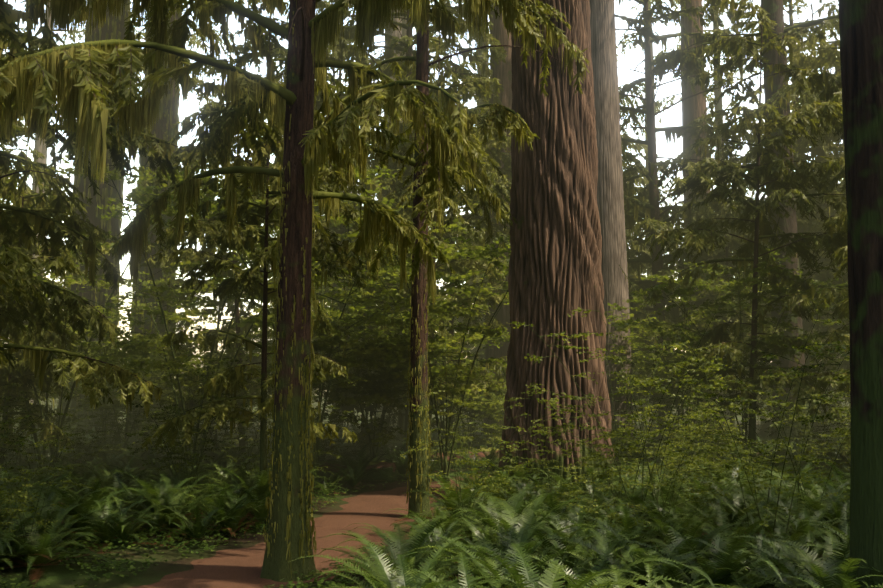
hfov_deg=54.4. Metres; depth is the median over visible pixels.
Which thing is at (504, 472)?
sword fern
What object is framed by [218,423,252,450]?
huckleberry
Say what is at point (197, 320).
vine maple
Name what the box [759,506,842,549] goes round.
sword fern
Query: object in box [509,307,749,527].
huckleberry
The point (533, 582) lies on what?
sword fern
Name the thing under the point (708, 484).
sword fern
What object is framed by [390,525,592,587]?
sword fern
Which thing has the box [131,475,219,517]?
sword fern
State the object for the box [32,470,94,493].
sword fern
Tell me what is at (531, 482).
sword fern
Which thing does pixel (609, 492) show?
sword fern
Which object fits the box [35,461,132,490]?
sword fern
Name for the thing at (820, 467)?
huckleberry
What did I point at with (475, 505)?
sword fern
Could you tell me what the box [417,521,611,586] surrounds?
sword fern
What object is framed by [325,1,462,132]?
old growth tree
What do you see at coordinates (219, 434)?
huckleberry
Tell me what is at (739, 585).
sword fern
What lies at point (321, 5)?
young hemlock tree
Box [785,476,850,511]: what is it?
sword fern
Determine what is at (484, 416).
vine maple
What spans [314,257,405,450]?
young hemlock tree
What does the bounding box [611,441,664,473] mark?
sword fern
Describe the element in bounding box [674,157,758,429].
hemlock tree
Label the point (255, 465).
sword fern
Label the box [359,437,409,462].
sword fern
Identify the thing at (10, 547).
sword fern
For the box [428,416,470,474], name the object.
huckleberry
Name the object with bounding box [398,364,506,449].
vine maple
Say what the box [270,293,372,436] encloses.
vine maple
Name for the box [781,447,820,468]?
sword fern
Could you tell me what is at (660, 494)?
sword fern
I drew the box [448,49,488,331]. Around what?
hemlock tree
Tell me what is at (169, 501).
sword fern
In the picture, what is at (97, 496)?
sword fern
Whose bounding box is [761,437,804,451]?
sword fern
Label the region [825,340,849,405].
young hemlock tree
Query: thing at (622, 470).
sword fern
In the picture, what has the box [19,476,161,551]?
sword fern
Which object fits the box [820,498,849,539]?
sword fern
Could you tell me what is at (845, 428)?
huckleberry
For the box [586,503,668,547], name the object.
sword fern
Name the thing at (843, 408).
huckleberry
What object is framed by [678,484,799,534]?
sword fern
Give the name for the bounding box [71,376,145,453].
huckleberry
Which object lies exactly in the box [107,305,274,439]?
vine maple
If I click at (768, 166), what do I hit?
young hemlock tree
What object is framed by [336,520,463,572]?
sword fern
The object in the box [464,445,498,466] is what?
sword fern
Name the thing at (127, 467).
sword fern
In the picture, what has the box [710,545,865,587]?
sword fern
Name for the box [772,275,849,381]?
vine maple
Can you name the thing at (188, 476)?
sword fern
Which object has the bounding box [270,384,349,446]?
huckleberry
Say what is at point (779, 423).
huckleberry
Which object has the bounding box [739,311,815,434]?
young hemlock tree
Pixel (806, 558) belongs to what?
sword fern
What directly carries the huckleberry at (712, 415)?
on the ground at (60, 576)
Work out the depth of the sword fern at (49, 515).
9.14 m
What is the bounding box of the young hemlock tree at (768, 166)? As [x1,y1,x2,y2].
[643,0,847,472]
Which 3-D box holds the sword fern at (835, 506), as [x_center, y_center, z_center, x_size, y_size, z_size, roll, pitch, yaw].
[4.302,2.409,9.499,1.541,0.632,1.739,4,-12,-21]
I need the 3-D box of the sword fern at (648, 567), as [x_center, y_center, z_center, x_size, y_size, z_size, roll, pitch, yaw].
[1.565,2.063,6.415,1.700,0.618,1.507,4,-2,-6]
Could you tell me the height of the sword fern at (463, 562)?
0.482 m
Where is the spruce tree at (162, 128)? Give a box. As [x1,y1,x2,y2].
[124,0,186,447]
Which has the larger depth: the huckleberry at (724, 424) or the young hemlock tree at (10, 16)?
the huckleberry at (724, 424)
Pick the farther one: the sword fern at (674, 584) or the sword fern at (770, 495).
the sword fern at (770, 495)
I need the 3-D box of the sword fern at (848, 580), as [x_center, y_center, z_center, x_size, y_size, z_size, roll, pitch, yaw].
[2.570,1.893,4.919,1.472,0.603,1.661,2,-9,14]
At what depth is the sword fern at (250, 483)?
12.99 m
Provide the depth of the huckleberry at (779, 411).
19.64 m
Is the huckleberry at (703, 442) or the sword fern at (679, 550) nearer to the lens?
the sword fern at (679, 550)
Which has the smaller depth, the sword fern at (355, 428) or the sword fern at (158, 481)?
the sword fern at (158, 481)
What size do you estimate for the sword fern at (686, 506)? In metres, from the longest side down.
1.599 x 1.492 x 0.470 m
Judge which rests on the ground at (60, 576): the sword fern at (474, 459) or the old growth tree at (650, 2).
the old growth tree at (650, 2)
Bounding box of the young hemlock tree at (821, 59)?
[766,22,849,374]
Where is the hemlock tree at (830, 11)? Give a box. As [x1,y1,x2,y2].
[810,4,849,373]
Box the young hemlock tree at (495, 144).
[365,22,510,446]
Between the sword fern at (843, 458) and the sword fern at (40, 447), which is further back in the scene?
the sword fern at (40, 447)
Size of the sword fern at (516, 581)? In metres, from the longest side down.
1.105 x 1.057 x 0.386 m
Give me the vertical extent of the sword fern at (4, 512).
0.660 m
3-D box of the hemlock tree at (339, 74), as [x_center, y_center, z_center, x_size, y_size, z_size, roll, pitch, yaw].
[-4.229,-3.348,33.186,7.526,17.943,7.540,-5,-9,29]
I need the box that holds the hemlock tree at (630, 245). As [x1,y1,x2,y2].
[623,166,651,374]
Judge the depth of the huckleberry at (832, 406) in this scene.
16.19 m
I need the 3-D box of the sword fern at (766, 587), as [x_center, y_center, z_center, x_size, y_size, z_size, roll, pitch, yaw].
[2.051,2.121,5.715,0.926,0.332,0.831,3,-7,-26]
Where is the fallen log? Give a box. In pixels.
[430,447,498,468]
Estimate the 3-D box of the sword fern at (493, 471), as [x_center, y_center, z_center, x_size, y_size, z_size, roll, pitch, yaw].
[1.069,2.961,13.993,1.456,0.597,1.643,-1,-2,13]
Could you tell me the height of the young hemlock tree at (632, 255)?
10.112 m
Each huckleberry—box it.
[0,382,57,463]
[0,384,53,470]
[0,395,58,468]
[0,408,72,515]
[0,408,96,483]
[0,410,38,466]
[0,432,94,568]
[1,375,80,464]
[36,434,75,459]
[65,381,158,454]
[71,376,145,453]
[93,358,247,500]
[106,369,182,466]
[108,400,153,450]
[118,363,271,480]
[132,362,245,467]
[134,362,260,462]
[134,413,168,458]
[135,355,253,456]
[178,342,274,459]
[212,394,271,452]
[216,339,341,466]
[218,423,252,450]
[223,425,271,478]
[252,370,366,495]
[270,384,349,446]
[311,424,328,458]
[315,417,373,461]
[332,404,390,457]
[352,405,402,457]
[376,403,408,445]
[400,390,534,537]
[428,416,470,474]
[437,372,504,468]
[456,402,503,449]
[469,382,600,495]
[476,445,543,499]
[483,398,503,440]
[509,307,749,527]
[530,347,708,504]
[535,443,624,521]
[557,460,650,532]
[586,369,736,542]
[611,422,650,463]
[612,436,649,469]
[614,410,704,501]
[628,426,662,464]
[639,388,699,439]
[641,364,744,465]
[643,400,751,489]
[651,377,759,459]
[653,317,849,548]
[655,411,692,446]
[660,415,731,472]
[663,363,812,475]
[695,403,748,445]
[700,411,784,482]
[705,352,850,512]
[706,412,738,458]
[734,354,849,447]
[756,368,848,467]
[756,408,769,426]
[758,374,850,470]
[785,390,849,482]
[785,432,839,482]
[808,387,845,433]
[808,396,850,451]
[809,368,850,453]
[823,453,849,501]
[825,370,850,459]
[825,387,850,434]
[825,388,849,427]
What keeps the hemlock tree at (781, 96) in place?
on the ground at (60, 576)
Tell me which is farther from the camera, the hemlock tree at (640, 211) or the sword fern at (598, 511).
the hemlock tree at (640, 211)
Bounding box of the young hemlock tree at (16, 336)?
[0,324,30,438]
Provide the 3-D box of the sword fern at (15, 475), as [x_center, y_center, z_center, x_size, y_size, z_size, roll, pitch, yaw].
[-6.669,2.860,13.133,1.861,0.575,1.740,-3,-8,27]
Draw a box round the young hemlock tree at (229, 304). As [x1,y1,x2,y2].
[143,189,274,444]
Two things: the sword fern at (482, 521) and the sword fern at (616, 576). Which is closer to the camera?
the sword fern at (616, 576)
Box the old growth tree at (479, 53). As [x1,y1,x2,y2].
[429,0,488,423]
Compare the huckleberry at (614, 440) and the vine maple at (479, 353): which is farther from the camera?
the vine maple at (479, 353)
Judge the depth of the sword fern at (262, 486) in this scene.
11.28 m
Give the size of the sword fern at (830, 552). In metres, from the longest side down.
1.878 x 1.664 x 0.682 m
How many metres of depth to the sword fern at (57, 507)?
10.70 m
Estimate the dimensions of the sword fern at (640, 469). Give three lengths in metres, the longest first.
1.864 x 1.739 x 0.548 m
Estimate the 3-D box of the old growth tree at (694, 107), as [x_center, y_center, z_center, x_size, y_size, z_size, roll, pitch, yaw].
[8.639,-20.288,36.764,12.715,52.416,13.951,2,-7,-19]
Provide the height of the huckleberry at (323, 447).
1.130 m
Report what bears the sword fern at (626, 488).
on the ground at (60, 576)
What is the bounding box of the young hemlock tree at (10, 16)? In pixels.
[0,0,64,366]
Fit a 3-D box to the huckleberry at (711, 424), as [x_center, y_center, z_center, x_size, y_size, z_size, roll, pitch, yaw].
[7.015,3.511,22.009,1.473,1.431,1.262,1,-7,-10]
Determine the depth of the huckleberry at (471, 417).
19.11 m
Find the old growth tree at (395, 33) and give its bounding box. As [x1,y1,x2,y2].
[374,9,406,427]
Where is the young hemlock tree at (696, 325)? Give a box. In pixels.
[658,291,722,437]
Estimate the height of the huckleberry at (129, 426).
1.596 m
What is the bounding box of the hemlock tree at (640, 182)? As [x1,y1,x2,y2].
[619,96,663,277]
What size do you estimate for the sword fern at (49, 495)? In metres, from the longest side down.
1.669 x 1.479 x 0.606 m
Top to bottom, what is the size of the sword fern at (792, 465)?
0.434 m
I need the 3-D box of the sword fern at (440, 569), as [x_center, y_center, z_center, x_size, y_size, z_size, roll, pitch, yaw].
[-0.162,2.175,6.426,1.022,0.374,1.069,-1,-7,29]
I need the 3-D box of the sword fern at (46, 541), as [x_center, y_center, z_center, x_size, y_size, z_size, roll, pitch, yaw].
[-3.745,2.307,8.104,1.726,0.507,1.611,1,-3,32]
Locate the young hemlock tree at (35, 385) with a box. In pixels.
[14,272,63,427]
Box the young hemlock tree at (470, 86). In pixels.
[339,20,511,453]
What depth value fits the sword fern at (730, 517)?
9.38 m
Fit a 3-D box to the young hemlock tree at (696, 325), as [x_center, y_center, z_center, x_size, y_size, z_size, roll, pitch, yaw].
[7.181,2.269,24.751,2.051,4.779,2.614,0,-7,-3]
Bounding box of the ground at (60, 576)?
[0,395,849,587]
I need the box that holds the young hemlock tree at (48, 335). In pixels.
[0,122,114,471]
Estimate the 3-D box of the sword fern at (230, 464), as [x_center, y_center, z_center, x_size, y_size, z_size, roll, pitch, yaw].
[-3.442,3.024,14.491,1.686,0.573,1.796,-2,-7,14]
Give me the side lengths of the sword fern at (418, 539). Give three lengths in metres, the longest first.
1.818 x 1.611 x 0.660 m
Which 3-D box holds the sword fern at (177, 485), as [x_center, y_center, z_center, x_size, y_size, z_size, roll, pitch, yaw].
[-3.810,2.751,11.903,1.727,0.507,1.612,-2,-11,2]
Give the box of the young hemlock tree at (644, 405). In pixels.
[631,301,656,421]
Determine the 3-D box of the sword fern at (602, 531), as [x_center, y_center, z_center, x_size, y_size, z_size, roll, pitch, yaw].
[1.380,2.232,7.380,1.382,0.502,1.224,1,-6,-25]
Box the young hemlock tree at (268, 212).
[138,31,377,479]
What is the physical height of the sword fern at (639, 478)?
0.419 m
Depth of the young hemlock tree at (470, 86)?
19.45 m
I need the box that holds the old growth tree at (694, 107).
[680,0,726,433]
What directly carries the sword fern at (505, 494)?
on the ground at (60, 576)
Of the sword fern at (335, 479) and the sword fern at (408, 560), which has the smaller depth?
the sword fern at (408, 560)
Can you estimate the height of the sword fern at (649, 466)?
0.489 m
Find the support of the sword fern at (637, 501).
on the oxalis ground cover at (131, 567)
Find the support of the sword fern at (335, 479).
on the ground at (60, 576)
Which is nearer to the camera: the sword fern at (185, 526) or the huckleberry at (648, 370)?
the sword fern at (185, 526)
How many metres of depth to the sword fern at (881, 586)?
5.17 m
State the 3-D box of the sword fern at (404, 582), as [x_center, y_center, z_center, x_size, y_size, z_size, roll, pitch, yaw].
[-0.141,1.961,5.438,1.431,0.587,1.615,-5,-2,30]
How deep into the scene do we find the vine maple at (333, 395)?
16.54 m
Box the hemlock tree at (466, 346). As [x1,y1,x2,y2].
[447,63,489,380]
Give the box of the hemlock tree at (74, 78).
[0,0,589,581]
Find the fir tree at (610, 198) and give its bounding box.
[589,0,635,461]
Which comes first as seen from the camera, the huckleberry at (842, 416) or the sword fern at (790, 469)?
the sword fern at (790, 469)
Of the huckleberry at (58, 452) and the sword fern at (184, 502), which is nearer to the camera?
the sword fern at (184, 502)
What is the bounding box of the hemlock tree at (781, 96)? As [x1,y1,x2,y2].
[650,0,842,454]
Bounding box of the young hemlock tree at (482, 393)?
[458,323,484,432]
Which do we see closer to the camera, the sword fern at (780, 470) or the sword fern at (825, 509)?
the sword fern at (825, 509)
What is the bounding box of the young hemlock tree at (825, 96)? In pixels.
[784,0,845,193]
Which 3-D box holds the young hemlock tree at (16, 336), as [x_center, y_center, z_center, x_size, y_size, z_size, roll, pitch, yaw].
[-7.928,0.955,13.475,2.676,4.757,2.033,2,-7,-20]
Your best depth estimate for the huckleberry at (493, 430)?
24.11 m
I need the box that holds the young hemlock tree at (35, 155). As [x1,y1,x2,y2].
[0,115,67,424]
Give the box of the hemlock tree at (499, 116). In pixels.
[217,0,575,519]
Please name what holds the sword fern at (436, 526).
on the ground at (60, 576)
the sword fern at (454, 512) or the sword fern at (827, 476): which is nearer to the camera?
the sword fern at (454, 512)
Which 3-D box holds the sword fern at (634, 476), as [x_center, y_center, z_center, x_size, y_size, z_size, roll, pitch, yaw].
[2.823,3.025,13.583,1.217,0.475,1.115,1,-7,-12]
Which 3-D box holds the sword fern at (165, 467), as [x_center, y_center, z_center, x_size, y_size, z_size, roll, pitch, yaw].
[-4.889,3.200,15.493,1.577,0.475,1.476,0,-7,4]
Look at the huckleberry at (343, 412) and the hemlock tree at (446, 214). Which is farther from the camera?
the hemlock tree at (446, 214)
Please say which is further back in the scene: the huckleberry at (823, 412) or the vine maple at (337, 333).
the huckleberry at (823, 412)
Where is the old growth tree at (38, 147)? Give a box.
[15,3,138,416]
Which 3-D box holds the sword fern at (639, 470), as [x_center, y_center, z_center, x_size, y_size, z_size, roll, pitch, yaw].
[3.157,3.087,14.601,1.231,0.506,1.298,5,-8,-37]
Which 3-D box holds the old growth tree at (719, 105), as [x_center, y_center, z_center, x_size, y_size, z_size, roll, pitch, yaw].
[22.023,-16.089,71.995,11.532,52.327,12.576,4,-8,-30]
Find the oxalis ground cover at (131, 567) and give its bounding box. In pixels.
[0,446,844,587]
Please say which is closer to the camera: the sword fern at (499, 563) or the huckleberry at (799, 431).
the sword fern at (499, 563)
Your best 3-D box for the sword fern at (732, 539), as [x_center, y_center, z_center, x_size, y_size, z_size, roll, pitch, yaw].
[2.640,2.248,7.713,1.788,0.526,1.669,4,-12,-28]
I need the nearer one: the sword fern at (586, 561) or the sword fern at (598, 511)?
the sword fern at (586, 561)
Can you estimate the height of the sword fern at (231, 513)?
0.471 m
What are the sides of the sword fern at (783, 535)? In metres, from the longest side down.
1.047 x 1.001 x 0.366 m
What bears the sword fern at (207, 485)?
on the ground at (60, 576)
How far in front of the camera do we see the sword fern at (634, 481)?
12.94 m
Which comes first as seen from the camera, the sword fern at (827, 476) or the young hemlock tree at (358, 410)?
the sword fern at (827, 476)
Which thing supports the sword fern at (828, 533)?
on the ground at (60, 576)
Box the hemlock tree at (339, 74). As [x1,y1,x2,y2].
[250,7,439,432]
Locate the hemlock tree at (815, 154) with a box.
[675,0,847,440]
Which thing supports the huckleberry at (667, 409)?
on the ground at (60, 576)
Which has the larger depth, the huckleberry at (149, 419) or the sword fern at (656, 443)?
the sword fern at (656, 443)
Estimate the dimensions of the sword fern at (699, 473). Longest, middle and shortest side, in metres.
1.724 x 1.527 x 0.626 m
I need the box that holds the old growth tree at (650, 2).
[616,0,756,411]
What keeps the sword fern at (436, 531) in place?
on the ground at (60, 576)
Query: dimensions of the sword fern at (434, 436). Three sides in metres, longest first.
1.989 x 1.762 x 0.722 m
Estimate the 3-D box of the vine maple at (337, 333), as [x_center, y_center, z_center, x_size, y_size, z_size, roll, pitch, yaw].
[-2.176,0.538,16.050,6.122,5.956,6.269,5,-9,-38]
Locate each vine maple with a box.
[0,167,259,470]
[4,147,352,471]
[28,272,200,442]
[39,313,260,460]
[86,323,273,461]
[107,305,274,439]
[150,169,477,482]
[176,280,348,434]
[213,278,485,460]
[223,146,507,460]
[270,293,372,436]
[317,235,510,482]
[347,261,509,448]
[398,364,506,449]
[446,316,484,430]
[453,389,506,445]
[604,265,791,460]
[611,218,848,458]
[619,331,726,442]
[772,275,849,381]
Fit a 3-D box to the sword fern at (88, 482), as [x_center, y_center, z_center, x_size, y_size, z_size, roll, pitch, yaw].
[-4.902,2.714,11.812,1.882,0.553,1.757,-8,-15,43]
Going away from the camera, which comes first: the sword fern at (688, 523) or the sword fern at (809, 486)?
the sword fern at (688, 523)
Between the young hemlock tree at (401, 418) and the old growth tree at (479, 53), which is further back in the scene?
the old growth tree at (479, 53)
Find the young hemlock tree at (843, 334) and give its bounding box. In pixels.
[806,156,850,459]
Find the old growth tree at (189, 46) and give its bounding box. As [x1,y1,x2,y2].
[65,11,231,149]
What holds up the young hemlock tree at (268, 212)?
on the ground at (60, 576)
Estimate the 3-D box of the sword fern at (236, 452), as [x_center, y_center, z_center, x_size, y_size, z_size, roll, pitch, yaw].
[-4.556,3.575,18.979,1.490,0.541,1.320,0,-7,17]
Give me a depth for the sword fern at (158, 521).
10.00 m
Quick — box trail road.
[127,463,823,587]
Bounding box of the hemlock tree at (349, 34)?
[285,0,511,446]
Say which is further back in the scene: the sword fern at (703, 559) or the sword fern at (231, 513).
the sword fern at (231, 513)
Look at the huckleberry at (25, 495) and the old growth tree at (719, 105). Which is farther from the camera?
the old growth tree at (719, 105)
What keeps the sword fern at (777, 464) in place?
on the ground at (60, 576)
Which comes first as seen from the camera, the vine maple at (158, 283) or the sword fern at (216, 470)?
the sword fern at (216, 470)
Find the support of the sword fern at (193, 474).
on the ground at (60, 576)
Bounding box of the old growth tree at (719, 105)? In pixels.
[628,0,787,415]
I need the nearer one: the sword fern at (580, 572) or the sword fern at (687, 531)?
the sword fern at (580, 572)
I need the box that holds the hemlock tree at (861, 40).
[838,0,882,587]
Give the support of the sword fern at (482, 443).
on the ground at (60, 576)
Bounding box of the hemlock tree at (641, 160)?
[621,117,672,296]
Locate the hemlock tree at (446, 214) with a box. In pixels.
[436,55,489,353]
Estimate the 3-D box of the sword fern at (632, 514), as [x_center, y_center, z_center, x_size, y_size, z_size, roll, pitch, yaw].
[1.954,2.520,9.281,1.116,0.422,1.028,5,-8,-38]
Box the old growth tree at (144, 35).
[134,29,208,90]
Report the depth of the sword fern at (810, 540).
7.58 m
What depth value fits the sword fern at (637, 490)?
11.51 m
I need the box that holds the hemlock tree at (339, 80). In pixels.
[245,8,413,439]
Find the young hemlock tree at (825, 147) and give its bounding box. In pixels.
[748,44,846,428]
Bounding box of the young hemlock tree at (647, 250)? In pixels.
[628,186,686,428]
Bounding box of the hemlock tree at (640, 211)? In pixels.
[615,0,806,443]
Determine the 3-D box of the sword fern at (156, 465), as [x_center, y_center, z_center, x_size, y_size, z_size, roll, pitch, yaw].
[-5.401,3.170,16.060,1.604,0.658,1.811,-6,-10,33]
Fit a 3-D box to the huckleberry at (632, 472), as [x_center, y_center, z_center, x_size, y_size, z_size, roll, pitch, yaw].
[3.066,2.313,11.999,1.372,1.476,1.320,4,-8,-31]
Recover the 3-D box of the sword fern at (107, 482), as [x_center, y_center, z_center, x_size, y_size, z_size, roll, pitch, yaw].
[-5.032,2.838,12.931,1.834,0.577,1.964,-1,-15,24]
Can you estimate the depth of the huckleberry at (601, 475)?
11.13 m
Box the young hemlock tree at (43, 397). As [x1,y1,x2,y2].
[0,148,87,459]
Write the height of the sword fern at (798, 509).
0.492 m
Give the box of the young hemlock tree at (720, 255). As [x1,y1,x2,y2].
[664,118,800,440]
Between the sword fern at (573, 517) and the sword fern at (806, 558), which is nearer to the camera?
the sword fern at (806, 558)
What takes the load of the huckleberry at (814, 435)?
on the ground at (60, 576)
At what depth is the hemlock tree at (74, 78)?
7.96 m
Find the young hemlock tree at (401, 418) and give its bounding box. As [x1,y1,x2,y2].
[349,232,458,451]
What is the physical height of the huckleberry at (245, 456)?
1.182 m
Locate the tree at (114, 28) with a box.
[57,0,130,446]
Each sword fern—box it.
[0,467,35,494]
[0,469,26,493]
[0,470,19,534]
[0,476,83,503]
[0,480,58,522]
[0,481,95,538]
[0,489,124,559]
[0,502,102,561]
[0,503,132,587]
[0,525,73,568]
[1,469,88,524]
[4,474,62,509]
[7,466,85,489]
[9,443,72,467]
[19,464,60,482]
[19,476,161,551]
[24,437,71,452]
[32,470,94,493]
[32,495,82,531]
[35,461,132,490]
[37,480,136,532]
[43,470,141,503]
[57,468,170,514]
[61,461,147,492]
[62,473,106,497]
[65,497,160,555]
[69,496,179,547]
[70,467,130,483]
[71,426,99,441]
[71,458,111,476]
[79,457,149,482]
[80,464,138,475]
[94,471,240,540]
[95,470,220,531]
[102,480,189,516]
[102,493,137,521]
[104,465,155,493]
[107,476,172,509]
[115,443,160,469]
[118,469,157,486]
[120,447,189,476]
[128,465,219,487]
[128,503,188,538]
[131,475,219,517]
[133,458,227,484]
[135,459,201,473]
[137,474,217,510]
[140,466,217,481]
[145,505,252,546]
[149,459,201,478]
[150,473,220,494]
[157,451,243,476]
[159,440,193,461]
[159,516,212,539]
[171,476,229,504]
[173,496,264,535]
[175,494,207,515]
[177,480,233,513]
[177,481,264,520]
[181,465,250,494]
[185,454,259,480]
[185,476,256,513]
[190,494,264,537]
[195,466,314,530]
[198,451,239,473]
[199,461,249,482]
[199,476,255,511]
[202,463,248,489]
[203,484,266,525]
[204,444,257,463]
[206,439,271,471]
[206,489,270,533]
[208,453,250,474]
[211,470,258,491]
[217,465,271,493]
[233,464,271,478]
[239,469,342,502]
[290,530,486,587]
[306,511,496,584]
[310,468,332,488]
[311,441,345,460]
[315,476,345,494]
[318,471,357,493]
[319,444,396,482]
[323,554,519,587]
[325,546,483,587]
[328,448,354,461]
[333,461,383,489]
[335,449,408,473]
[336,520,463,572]
[349,423,359,436]
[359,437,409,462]
[370,523,475,581]
[371,565,477,587]
[378,452,408,476]
[383,508,488,554]
[384,449,439,470]
[389,442,402,450]
[390,474,496,524]
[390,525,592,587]
[399,513,470,543]
[400,552,570,587]
[406,497,492,531]
[407,520,492,558]
[408,426,442,442]
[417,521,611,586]
[425,484,582,562]
[429,455,452,469]
[429,458,442,474]
[431,468,496,494]
[433,441,473,451]
[433,460,458,472]
[433,517,540,576]
[434,543,694,587]
[435,491,521,535]
[435,493,603,556]
[436,438,490,449]
[437,473,495,495]
[438,546,535,586]
[439,490,493,516]
[439,520,561,584]
[441,551,580,587]
[447,464,538,497]
[448,529,563,582]
[454,451,495,472]
[454,509,520,539]
[455,481,502,502]
[455,490,593,528]
[456,456,565,491]
[459,492,500,515]
[461,493,604,550]
[462,493,527,516]
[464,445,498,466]
[469,476,592,512]
[471,462,496,485]
[474,433,501,448]
[476,528,612,571]
[480,438,498,447]
[482,483,543,510]
[489,478,580,508]
[490,575,546,587]
[493,495,658,567]
[504,473,573,503]
[504,539,692,587]
[508,476,607,500]
[509,494,641,550]
[523,505,600,522]
[523,525,636,584]
[529,516,670,580]
[534,471,599,489]
[534,486,594,511]
[535,475,597,499]
[537,518,683,576]
[542,514,610,544]
[544,498,629,528]
[547,466,618,503]
[550,473,627,509]
[553,515,766,587]
[554,565,658,587]
[556,472,646,513]
[557,529,682,587]
[575,507,709,565]
[577,467,633,483]
[581,537,700,586]
[584,497,698,549]
[585,488,657,524]
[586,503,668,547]
[588,569,648,587]
[589,484,652,506]
[591,504,670,535]
[593,475,713,520]
[594,479,653,506]
[595,523,663,538]
[597,508,767,570]
[599,485,683,518]
[599,515,830,587]
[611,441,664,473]
[611,494,694,530]
[613,465,637,480]
[614,466,724,506]
[615,472,673,494]
[616,460,691,481]
[616,461,644,476]
[616,470,646,486]
[616,475,715,507]
[617,463,657,478]
[625,494,689,527]
[625,511,732,553]
[627,492,731,538]
[629,470,655,489]
[630,458,660,479]
[631,497,710,540]
[635,421,656,438]
[635,429,670,450]
[635,576,735,587]
[636,559,736,587]
[644,448,694,471]
[645,437,696,457]
[647,503,701,535]
[648,510,742,560]
[649,445,701,462]
[649,486,761,523]
[649,516,820,572]
[661,578,717,587]
[663,478,721,504]
[665,495,790,558]
[667,441,742,466]
[669,475,764,514]
[672,458,790,505]
[677,546,745,580]
[678,458,728,494]
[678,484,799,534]
[678,529,824,587]
[680,478,789,543]
[684,472,751,503]
[687,566,819,587]
[697,467,784,495]
[702,470,785,496]
[704,479,839,531]
[705,470,821,515]
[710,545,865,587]
[717,449,773,472]
[717,501,789,540]
[723,531,880,587]
[724,518,843,561]
[725,542,779,570]
[727,445,804,466]
[729,462,849,495]
[730,583,788,587]
[732,476,800,503]
[738,545,867,587]
[739,494,844,533]
[741,466,844,496]
[744,539,822,587]
[745,495,849,548]
[746,540,834,575]
[747,530,845,567]
[750,522,818,548]
[752,471,847,501]
[755,462,802,475]
[756,431,770,441]
[756,436,777,453]
[758,461,801,471]
[759,435,823,461]
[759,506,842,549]
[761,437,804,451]
[762,481,849,535]
[763,468,834,484]
[772,520,849,564]
[779,463,806,473]
[780,456,819,472]
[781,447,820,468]
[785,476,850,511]
[785,503,849,537]
[785,574,861,587]
[787,527,844,542]
[788,463,848,481]
[792,468,846,486]
[792,481,848,504]
[793,448,841,468]
[795,500,849,540]
[799,495,848,528]
[799,524,849,558]
[804,488,849,539]
[805,459,849,504]
[808,445,848,470]
[808,447,847,470]
[819,433,841,446]
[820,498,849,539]
[821,446,850,475]
[822,541,882,586]
[824,472,849,494]
[825,461,850,476]
[845,574,882,587]
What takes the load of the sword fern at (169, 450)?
on the ground at (60, 576)
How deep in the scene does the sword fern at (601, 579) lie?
5.93 m
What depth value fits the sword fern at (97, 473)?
13.73 m
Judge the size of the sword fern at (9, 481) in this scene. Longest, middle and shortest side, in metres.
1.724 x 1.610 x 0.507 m
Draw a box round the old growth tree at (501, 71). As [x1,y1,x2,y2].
[482,3,511,441]
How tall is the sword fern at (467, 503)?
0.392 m
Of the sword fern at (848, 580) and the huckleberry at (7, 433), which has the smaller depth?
the sword fern at (848, 580)
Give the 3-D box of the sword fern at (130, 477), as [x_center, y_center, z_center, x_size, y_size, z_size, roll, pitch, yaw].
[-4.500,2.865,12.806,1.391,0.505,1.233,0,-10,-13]
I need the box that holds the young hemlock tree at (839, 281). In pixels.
[811,191,849,387]
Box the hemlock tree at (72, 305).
[0,0,196,417]
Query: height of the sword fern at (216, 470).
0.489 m
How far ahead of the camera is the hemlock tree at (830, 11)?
34.61 m
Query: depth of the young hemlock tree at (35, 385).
31.80 m
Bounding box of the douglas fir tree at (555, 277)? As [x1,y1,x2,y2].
[499,0,614,491]
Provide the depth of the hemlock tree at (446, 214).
44.58 m
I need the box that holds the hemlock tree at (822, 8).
[733,0,843,429]
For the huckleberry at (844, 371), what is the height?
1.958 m
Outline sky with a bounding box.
[0,0,841,394]
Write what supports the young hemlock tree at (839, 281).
on the ground at (60, 576)
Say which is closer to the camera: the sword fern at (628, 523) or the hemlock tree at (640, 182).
the sword fern at (628, 523)
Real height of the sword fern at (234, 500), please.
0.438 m
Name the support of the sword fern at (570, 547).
on the ground at (60, 576)
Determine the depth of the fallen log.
19.65 m
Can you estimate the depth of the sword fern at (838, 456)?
16.24 m
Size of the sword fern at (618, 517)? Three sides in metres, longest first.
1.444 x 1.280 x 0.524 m
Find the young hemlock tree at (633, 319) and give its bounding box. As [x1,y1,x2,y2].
[632,296,655,432]
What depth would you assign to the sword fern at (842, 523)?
9.06 m
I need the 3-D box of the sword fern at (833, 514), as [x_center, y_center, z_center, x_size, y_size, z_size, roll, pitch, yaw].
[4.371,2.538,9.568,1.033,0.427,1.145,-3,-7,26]
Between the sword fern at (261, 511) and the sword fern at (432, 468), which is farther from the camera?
the sword fern at (432, 468)
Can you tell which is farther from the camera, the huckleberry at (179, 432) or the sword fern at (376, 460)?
the sword fern at (376, 460)
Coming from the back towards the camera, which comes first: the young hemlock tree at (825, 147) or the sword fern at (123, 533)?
the young hemlock tree at (825, 147)
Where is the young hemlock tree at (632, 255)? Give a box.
[622,158,675,408]
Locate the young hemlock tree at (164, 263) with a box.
[129,40,344,452]
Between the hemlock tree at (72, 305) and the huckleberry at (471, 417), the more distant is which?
the huckleberry at (471, 417)
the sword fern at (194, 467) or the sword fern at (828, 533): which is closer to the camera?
the sword fern at (828, 533)
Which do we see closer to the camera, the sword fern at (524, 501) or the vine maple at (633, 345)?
the sword fern at (524, 501)
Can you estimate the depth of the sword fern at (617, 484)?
12.32 m
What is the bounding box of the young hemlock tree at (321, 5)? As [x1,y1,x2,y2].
[180,0,383,374]
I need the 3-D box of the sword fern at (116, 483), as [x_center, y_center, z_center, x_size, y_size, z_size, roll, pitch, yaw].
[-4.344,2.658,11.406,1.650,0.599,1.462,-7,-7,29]

